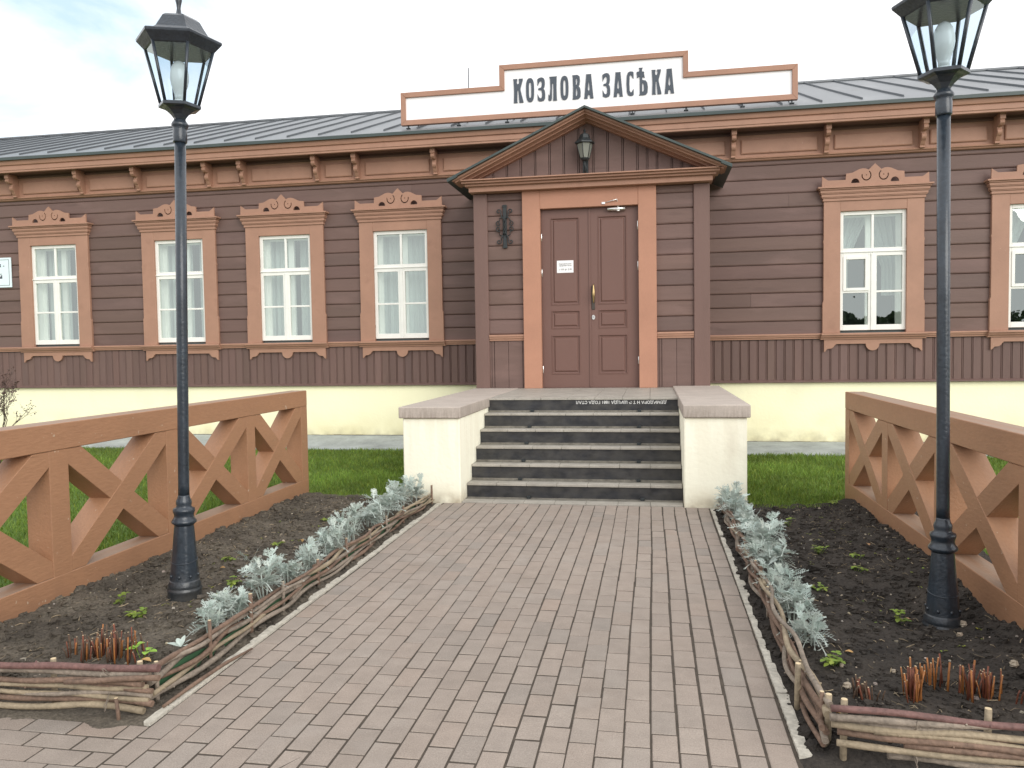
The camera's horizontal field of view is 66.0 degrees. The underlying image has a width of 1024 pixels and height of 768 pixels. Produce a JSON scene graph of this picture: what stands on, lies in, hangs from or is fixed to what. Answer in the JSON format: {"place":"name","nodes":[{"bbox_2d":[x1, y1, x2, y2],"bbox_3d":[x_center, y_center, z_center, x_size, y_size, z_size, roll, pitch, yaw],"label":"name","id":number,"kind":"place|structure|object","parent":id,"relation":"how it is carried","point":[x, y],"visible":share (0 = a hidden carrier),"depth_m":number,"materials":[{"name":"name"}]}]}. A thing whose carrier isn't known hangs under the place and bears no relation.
{"place":"outdoors","nodes":[
{"label":"outdoors","id":0,"kind":"place"},
{"bbox_2d":[0,492,435,728],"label":"soil","id":1,"kind":"structure","parent":0,"point":[98,718],"depth_m":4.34,"materials":[{"name":"brown soil"}]},
{"bbox_2d":[0,657,160,719],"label":"wattle edging","id":2,"kind":"object","parent":1,"relation":"on","point":[104,686],"visible":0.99,"depth_m":3.28,"materials":[{"name":"brown wood"}]},
{"bbox_2d":[62,624,147,664],"bbox_3d":[-1.909,1.241,3.732,0.383,0.156,0.222,0,3,10],"label":"stem stubble","id":3,"kind":"object","parent":1,"relation":"on","point":[114,649],"visible":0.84,"depth_m":3.70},
{"bbox_2d":[113,592,127,603],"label":"weed","id":4,"kind":"object","parent":1,"relation":"on","point":[120,595],"visible":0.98,"depth_m":4.55,"materials":[{"name":"green plant"}]},
{"bbox_2d":[123,607,146,618],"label":"weed","id":5,"kind":"object","parent":1,"relation":"on","point":[133,614],"visible":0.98,"depth_m":4.26,"materials":[{"name":"green plant"}]},
{"bbox_2d":[125,641,156,657],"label":"seedling","id":6,"kind":"object","parent":1,"relation":"on","point":[147,648],"visible":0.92,"depth_m":3.69,"materials":[{"name":"green plant"}]},
{"bbox_2d":[135,0,221,601],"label":"street lamp","id":7,"kind":"object","parent":1,"relation":"on","point":[178,38],"visible":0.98,"depth_m":4.65,"materials":[{"name":"black metal"}]},
{"bbox_2d":[168,635,188,646],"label":"silver ragwort","id":8,"kind":"object","parent":1,"relation":"on","point":[179,642],"visible":0.98,"depth_m":3.70,"materials":[{"name":"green plant"}]},
{"bbox_2d":[3,495,361,675],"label":"pebbles","id":9,"kind":"object","parent":1,"relation":"on","point":[166,643],"visible":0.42,"depth_m":4.80,"materials":[{"name":"grey stone"}]},
{"bbox_2d":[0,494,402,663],"bbox_3d":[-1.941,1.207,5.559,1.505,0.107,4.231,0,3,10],"label":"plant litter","id":10,"kind":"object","parent":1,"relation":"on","point":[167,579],"visible":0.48,"depth_m":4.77,"materials":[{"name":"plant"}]},
{"bbox_2d":[185,599,230,637],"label":"silver ragwort","id":11,"kind":"object","parent":1,"relation":"on","point":[210,609],"visible":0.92,"depth_m":3.95,"materials":[{"name":"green plant"}]},
{"bbox_2d":[204,585,254,622],"bbox_3d":[-1.502,1.165,4.208,0.251,0.250,0.320,-3,3,-35],"label":"silver ragwort","id":12,"kind":"object","parent":1,"relation":"on","point":[235,602],"visible":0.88,"depth_m":4.17,"materials":[{"name":"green plant"}]},
{"bbox_2d":[225,575,241,587],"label":"weed","id":13,"kind":"object","parent":1,"relation":"on","point":[231,583],"visible":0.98,"depth_m":4.88,"materials":[{"name":"green plant"}]},
{"bbox_2d":[235,546,291,599],"bbox_3d":[-1.440,1.105,4.496,0.336,0.332,0.355,-7,-2,7],"label":"silver ragwort","id":14,"kind":"object","parent":1,"relation":"on","point":[267,581],"visible":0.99,"depth_m":4.50,"materials":[{"name":"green plant"}]},
{"bbox_2d":[273,555,304,583],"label":"silver ragwort","id":15,"kind":"object","parent":1,"relation":"on","point":[293,564],"visible":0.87,"depth_m":4.80,"materials":[{"name":"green plant"}]},
{"bbox_2d":[145,485,433,700],"bbox_3d":[-1.155,1.177,5.444,0.097,0.270,4.370,0,3,10],"label":"wattle edging","id":16,"kind":"object","parent":1,"relation":"on","point":[177,669],"visible":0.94,"depth_m":4.24,"materials":[{"name":"brown wood"}]},
{"bbox_2d":[293,536,327,571],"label":"silver ragwort","id":17,"kind":"object","parent":1,"relation":"on","point":[304,553],"visible":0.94,"depth_m":5.07,"materials":[{"name":"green plant"}]},
{"bbox_2d":[307,515,351,560],"bbox_3d":[-1.265,1.091,5.486,0.328,0.298,0.331,-7,10,-10],"label":"silver ragwort","id":18,"kind":"object","parent":1,"relation":"on","point":[327,540],"visible":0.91,"depth_m":5.48,"materials":[{"name":"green plant"}]},
{"bbox_2d":[331,510,370,540],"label":"silver ragwort","id":19,"kind":"object","parent":1,"relation":"on","point":[347,528],"visible":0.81,"depth_m":5.86,"materials":[{"name":"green plant"}]},
{"bbox_2d":[341,496,389,530],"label":"silver ragwort","id":20,"kind":"object","parent":1,"relation":"on","point":[374,512],"visible":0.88,"depth_m":6.25,"materials":[{"name":"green plant"}]},
{"bbox_2d":[364,480,406,517],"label":"silver ragwort","id":21,"kind":"object","parent":1,"relation":"on","point":[384,503],"visible":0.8,"depth_m":6.63,"materials":[{"name":"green plant"}]},
{"bbox_2d":[385,475,413,508],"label":"silver ragwort","id":22,"kind":"object","parent":1,"relation":"on","point":[407,493],"visible":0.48,"depth_m":7.05,"materials":[{"name":"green plant"}]},
{"bbox_2d":[403,473,426,501],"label":"silver ragwort","id":23,"kind":"object","parent":1,"relation":"on","point":[416,491],"visible":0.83,"depth_m":7.38,"materials":[{"name":"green plant"}]},
{"bbox_2d":[0,503,803,767],"bbox_3d":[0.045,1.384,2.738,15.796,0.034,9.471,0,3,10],"label":"path","id":24,"kind":"structure","parent":0,"point":[270,748],"depth_m":3.68,"materials":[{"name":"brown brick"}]},
{"bbox_2d":[0,445,1007,587],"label":"lawn","id":25,"kind":"structure","parent":0,"point":[24,509],"depth_m":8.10,"materials":[{"name":"green plant"}]},
{"bbox_2d":[0,363,36,462],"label":"bare shrub","id":26,"kind":"object","parent":25,"relation":"on","point":[4,404],"visible":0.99,"depth_m":10.58,"materials":[{"name":"brown plant"}]},
{"bbox_2d":[0,0,1023,137],"label":"sky","id":27,"kind":"structure","parent":0,"point":[67,66],"materials":[{"name":"white"}]},
{"bbox_2d":[83,435,991,457],"bbox_3d":[0.549,0.909,11.341,29.994,0.199,1.050,0,3,10],"label":"apron","id":28,"kind":"object","parent":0,"point":[342,442],"visible":0.03,"depth_m":11.69,"materials":[{"name":"concrete"}]},
{"bbox_2d":[710,498,1023,767],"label":"soil","id":29,"kind":"structure","parent":0,"point":[856,758],"depth_m":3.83,"materials":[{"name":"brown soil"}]},
{"bbox_2d":[161,498,981,651],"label":"sprouts","id":30,"kind":"object","parent":29,"relation":"on","point":[806,533],"visible":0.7,"depth_m":4.92,"materials":[{"name":"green plant"}]},
{"bbox_2d":[712,481,745,510],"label":"silver ragwort","id":31,"kind":"object","parent":29,"relation":"on","point":[737,490],"visible":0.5,"depth_m":6.81,"materials":[{"name":"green plant"}]},
{"bbox_2d":[716,490,755,520],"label":"silver ragwort","id":32,"kind":"object","parent":29,"relation":"on","point":[733,502],"visible":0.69,"depth_m":6.46,"materials":[{"name":"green plant"}]},
{"bbox_2d":[730,503,756,524],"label":"silver ragwort","id":33,"kind":"object","parent":29,"relation":"on","point":[748,507],"visible":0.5,"depth_m":6.09,"materials":[{"name":"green plant"}]},
{"bbox_2d":[728,510,780,544],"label":"silver ragwort","id":34,"kind":"object","parent":29,"relation":"on","point":[744,519],"visible":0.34,"depth_m":5.67,"materials":[{"name":"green plant"}]},
{"bbox_2d":[738,506,789,558],"bbox_3d":[1.657,1.030,5.269,0.357,0.380,0.399,1,3,28],"label":"silver ragwort","id":35,"kind":"object","parent":29,"relation":"on","point":[771,526],"visible":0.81,"depth_m":5.28,"materials":[{"name":"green plant"}]},
{"bbox_2d":[737,532,797,576],"bbox_3d":[1.577,1.061,4.893,0.326,0.330,0.409,-1,3,-5],"label":"silver ragwort","id":36,"kind":"object","parent":29,"relation":"on","point":[768,555],"visible":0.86,"depth_m":4.86,"materials":[{"name":"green plant"}]},
{"bbox_2d":[717,496,832,746],"bbox_3d":[1.523,1.161,5.015,0.101,0.260,4.422,0,3,10],"label":"wattle edging","id":37,"kind":"object","parent":29,"relation":"on","point":[815,705],"visible":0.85,"depth_m":3.57,"materials":[{"name":"brown wood"}]},
{"bbox_2d":[752,556,807,597],"bbox_3d":[1.520,1.119,4.481,0.261,0.261,0.314,-2,3,-20],"label":"silver ragwort","id":38,"kind":"object","parent":29,"relation":"on","point":[772,580],"visible":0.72,"depth_m":4.47,"materials":[{"name":"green plant"}]},
{"bbox_2d":[766,576,824,622],"bbox_3d":[1.480,1.135,4.120,0.287,0.283,0.289,5,-2,-2],"label":"silver ragwort","id":39,"kind":"object","parent":29,"relation":"on","point":[788,596],"visible":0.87,"depth_m":4.10,"materials":[{"name":"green plant"}]},
{"bbox_2d":[776,601,835,655],"bbox_3d":[1.406,1.166,3.748,0.224,0.225,0.277,-3,4,-42],"label":"silver ragwort","id":40,"kind":"object","parent":29,"relation":"on","point":[816,625],"visible":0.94,"depth_m":3.73,"materials":[{"name":"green plant"}]},
{"bbox_2d":[809,582,827,590],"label":"weed","id":41,"kind":"object","parent":29,"relation":"on","point":[820,588],"visible":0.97,"depth_m":4.65,"materials":[{"name":"green plant"}]},
{"bbox_2d":[811,545,827,553],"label":"weed","id":42,"kind":"object","parent":29,"relation":"on","point":[819,548],"visible":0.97,"depth_m":5.39,"materials":[{"name":"green plant"}]},
{"bbox_2d":[820,651,845,666],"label":"weed","id":43,"kind":"object","parent":29,"relation":"on","point":[833,661],"visible":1,"depth_m":3.52,"materials":[{"name":"green plant"}]},
{"bbox_2d":[842,682,850,688],"bbox_3d":[1.412,1.272,3.322,0.039,0.028,0.038,-3,4,-44],"label":"stone","id":44,"kind":"object","parent":29,"relation":"on","point":[846,685],"visible":1,"depth_m":3.31,"materials":[{"name":"beige stone"}]},
{"bbox_2d":[849,553,863,558],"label":"weed","id":45,"kind":"object","parent":29,"relation":"on","point":[852,554],"visible":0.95,"depth_m":5.28,"materials":[{"name":"green plant"}]},
{"bbox_2d":[851,565,867,571],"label":"weed","id":46,"kind":"object","parent":29,"relation":"on","point":[862,568],"visible":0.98,"depth_m":5.00,"materials":[{"name":"green plant"}]},
{"bbox_2d":[851,674,885,701],"bbox_3d":[1.445,1.258,3.209,0.092,0.115,0.115,-3,3,-38],"label":"stem stubble","id":47,"kind":"object","parent":29,"relation":"on","point":[861,689],"visible":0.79,"depth_m":3.21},
{"bbox_2d":[766,505,1023,744],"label":"pebbles","id":48,"kind":"object","parent":29,"relation":"on","point":[975,697],"visible":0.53,"depth_m":3.97,"materials":[{"name":"grey stone"}]},
{"bbox_2d":[889,609,910,624],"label":"weed","id":49,"kind":"object","parent":29,"relation":"on","point":[897,619],"visible":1,"depth_m":4.14,"materials":[{"name":"green plant"}]},
{"bbox_2d":[794,662,1023,767],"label":"wattle edging","id":50,"kind":"object","parent":29,"relation":"on","point":[951,741],"visible":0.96,"depth_m":2.72,"materials":[{"name":"brown wood"}]},
{"bbox_2d":[900,666,924,702],"bbox_3d":[1.615,1.220,3.179,0.090,0.168,0.102,0,3,10],"label":"stem stubble","id":51,"kind":"object","parent":29,"relation":"on","point":[913,688],"visible":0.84,"depth_m":3.16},
{"bbox_2d":[909,654,950,691],"bbox_3d":[1.760,1.223,3.327,0.145,0.164,0.080,0,3,10],"label":"stem stubble","id":52,"kind":"object","parent":29,"relation":"on","point":[929,671],"visible":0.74,"depth_m":3.32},
{"bbox_2d":[891,0,991,629],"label":"street lamp","id":53,"kind":"object","parent":29,"relation":"on","point":[943,610],"visible":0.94,"depth_m":4.08,"materials":[{"name":"black metal"}]},
{"bbox_2d":[960,620,966,626],"bbox_3d":[2.349,1.248,4.101,0.041,0.032,0.043,0,3,10],"label":"stone","id":54,"kind":"object","parent":29,"relation":"on","point":[963,624],"visible":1,"depth_m":4.09,"materials":[{"name":"beige stone"}]},
{"bbox_2d":[958,660,1003,702],"bbox_3d":[1.920,1.220,3.210,0.181,0.166,0.132,-1,3,-2],"label":"stem stubble","id":55,"kind":"object","parent":29,"relation":"on","point":[987,688],"visible":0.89,"depth_m":3.20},
{"bbox_2d":[1009,660,1018,667],"bbox_3d":[2.177,1.213,3.417,0.036,0.026,0.039,-3,4,-41],"label":"stone","id":56,"kind":"object","parent":29,"relation":"on","point":[1014,663],"visible":1,"depth_m":3.41,"materials":[{"name":"beige stone"}]},
{"bbox_2d":[1015,690,1023,703],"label":"stem stubble","id":57,"kind":"object","parent":29,"relation":"on","point":[1021,702],"visible":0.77,"depth_m":3.11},
{"bbox_3d":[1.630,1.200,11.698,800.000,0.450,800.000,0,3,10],"label":"ground","id":58,"kind":"structure","parent":0,"visible":0},
{"bbox_2d":[0,390,308,622],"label":"cross fence","id":59,"kind":"object","parent":58,"relation":"on","point":[43,465],"visible":0.85,"depth_m":5.22,"materials":[{"name":"paint"}]},
{"bbox_2d":[144,503,440,726],"bbox_3d":[-1.091,1.274,5.374,0.051,0.042,4.468,0,3,10],"label":"kerb strip","id":60,"kind":"object","parent":58,"relation":"on","point":[157,715],"visible":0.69,"depth_m":4.27,"materials":[{"name":"grey concrete"}]},
{"bbox_2d":[162,648,252,707],"bbox_3d":[-1.388,1.332,3.622,0.030,0.020,0.653,0,3,14],"label":"stick","id":61,"kind":"object","parent":60,"relation":"on","point":[197,681],"visible":1,"depth_m":3.58,"materials":[{"name":"brown plant"}]},
{"bbox_2d":[0,66,1023,441],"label":"station building","id":62,"kind":"structure","parent":58,"relation":"on","point":[772,264],"depth_m":11.30,"materials":[{"name":"paint"}]},
{"bbox_2d":[0,258,11,287],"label":"wall plaque","id":63,"kind":"object","parent":62,"relation":"attached to","point":[5,273],"depth_m":13.32,"materials":[{"name":"plastic"}]},
{"bbox_2d":[8,207,94,362],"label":"window","id":64,"kind":"structure","parent":62,"relation":"in","point":[56,307],"depth_m":13.21,"materials":[{"name":"white paint"}]},
{"bbox_2d":[132,200,220,360],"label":"window","id":65,"kind":"structure","parent":62,"relation":"in","point":[157,233],"depth_m":12.82,"materials":[{"name":"white paint"}]},
{"bbox_2d":[236,195,328,359],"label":"window","id":66,"kind":"structure","parent":62,"relation":"in","point":[286,296],"depth_m":12.50,"materials":[{"name":"white paint"}]},
{"bbox_2d":[351,188,446,357],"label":"window","id":67,"kind":"structure","parent":62,"relation":"in","point":[400,243],"depth_m":12.16,"materials":[{"name":"white paint"}]},
{"bbox_2d":[496,205,513,248],"bbox_3d":[-0.100,-2.155,10.784,0.247,0.592,0.063,0,3,10],"label":"iron ornament","id":68,"kind":"object","parent":62,"relation":"attached to","point":[504,218],"visible":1,"depth_m":10.79,"materials":[{"name":"black metal"}]},
{"bbox_2d":[541,208,591,387],"bbox_3d":[0.742,-1.162,10.759,0.672,2.420,0.064,0,3,10],"label":"door","id":69,"kind":"structure","parent":62,"relation":"in","point":[566,297],"depth_m":10.75,"materials":[{"name":"paint"}]},
{"bbox_2d":[557,260,573,272],"bbox_3d":[0.724,-1.598,10.728,0.226,0.166,0.003,0,3,10],"label":"door notice","id":70,"kind":"object","parent":69,"relation":"attached to","point":[565,266],"depth_m":10.73,"materials":[{"name":"paper"}]},
{"bbox_2d":[575,129,594,172],"bbox_3d":[0.964,-3.073,10.430,0.260,0.595,0.278,0,3,10],"label":"wall lantern","id":71,"kind":"object","parent":62,"relation":"attached to","point":[584,142],"depth_m":10.37,"materials":[{"name":"metal"}]},
{"bbox_2d":[400,50,797,128],"bbox_3d":[1.171,-4.272,11.568,5.693,0.841,0.481,0,3,10],"label":"station sign","id":72,"kind":"object","parent":62,"relation":"on","point":[639,82],"visible":0.95,"depth_m":11.32,"materials":[{"name":"paint"}]},
{"bbox_2d":[589,199,638,386],"bbox_3d":[1.375,-1.208,10.596,0.652,2.508,0.161,0,3,10],"label":"door","id":73,"kind":"structure","parent":62,"relation":"in","point":[613,230],"depth_m":10.64,"materials":[{"name":"paint"}]},
{"bbox_2d":[816,163,933,351],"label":"window","id":74,"kind":"structure","parent":62,"relation":"in","point":[873,242],"depth_m":10.97,"materials":[{"name":"white paint"}]},
{"bbox_2d":[984,164,1023,349],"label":"window","id":75,"kind":"structure","parent":62,"relation":"in","point":[1006,189],"depth_m":10.64,"materials":[{"name":"white paint"}]},
{"bbox_2d":[398,386,750,508],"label":"entrance steps","id":76,"kind":"structure","parent":58,"relation":"on","point":[680,446],"depth_m":7.88,"materials":[{"name":"concrete"}]},
{"bbox_2d":[710,509,811,758],"bbox_3d":[1.441,1.253,4.986,0.052,0.042,4.366,0,3,10],"label":"kerb strip","id":77,"kind":"object","parent":58,"relation":"on","point":[799,741],"visible":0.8,"depth_m":3.58,"materials":[{"name":"grey concrete"}]},
{"bbox_2d":[845,392,1023,628],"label":"cross fence","id":78,"kind":"object","parent":58,"relation":"on","point":[890,467],"visible":0.81,"depth_m":4.68,"materials":[{"name":"paint"}]}
]}

